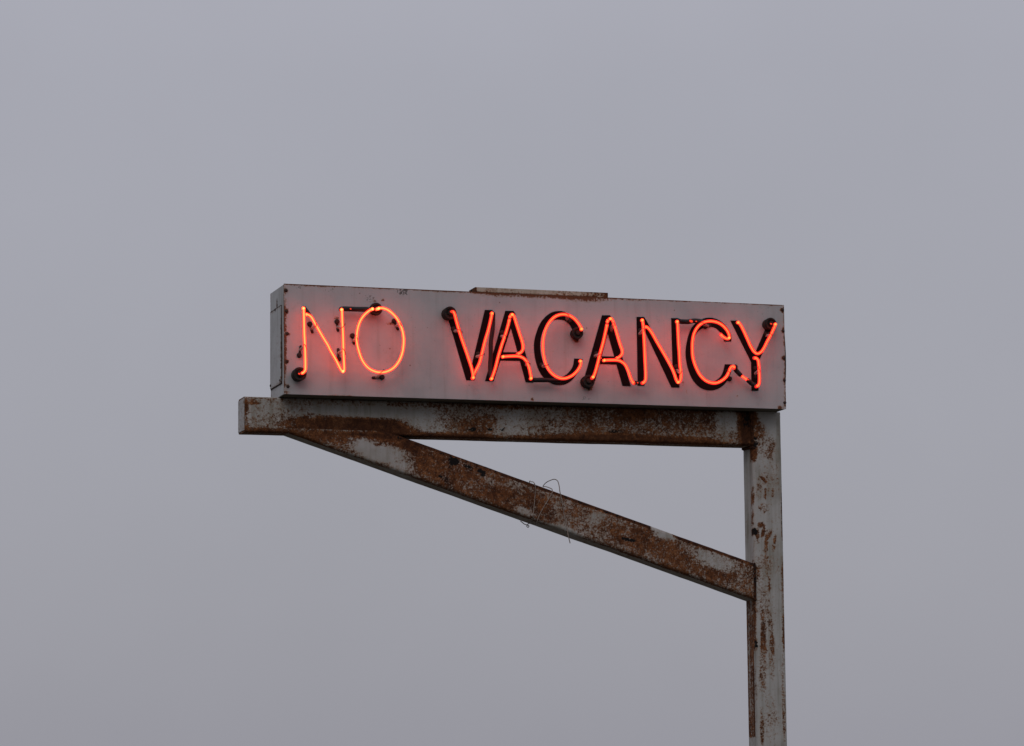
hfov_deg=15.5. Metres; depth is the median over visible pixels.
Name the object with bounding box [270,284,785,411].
neon sign
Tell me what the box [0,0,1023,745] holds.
sky
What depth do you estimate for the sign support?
21.69 m
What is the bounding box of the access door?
[270,305,281,389]
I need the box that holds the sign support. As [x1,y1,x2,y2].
[238,397,786,745]
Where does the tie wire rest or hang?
attached to the sign support
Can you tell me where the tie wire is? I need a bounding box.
[520,479,569,542]
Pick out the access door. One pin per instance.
(275, 315)

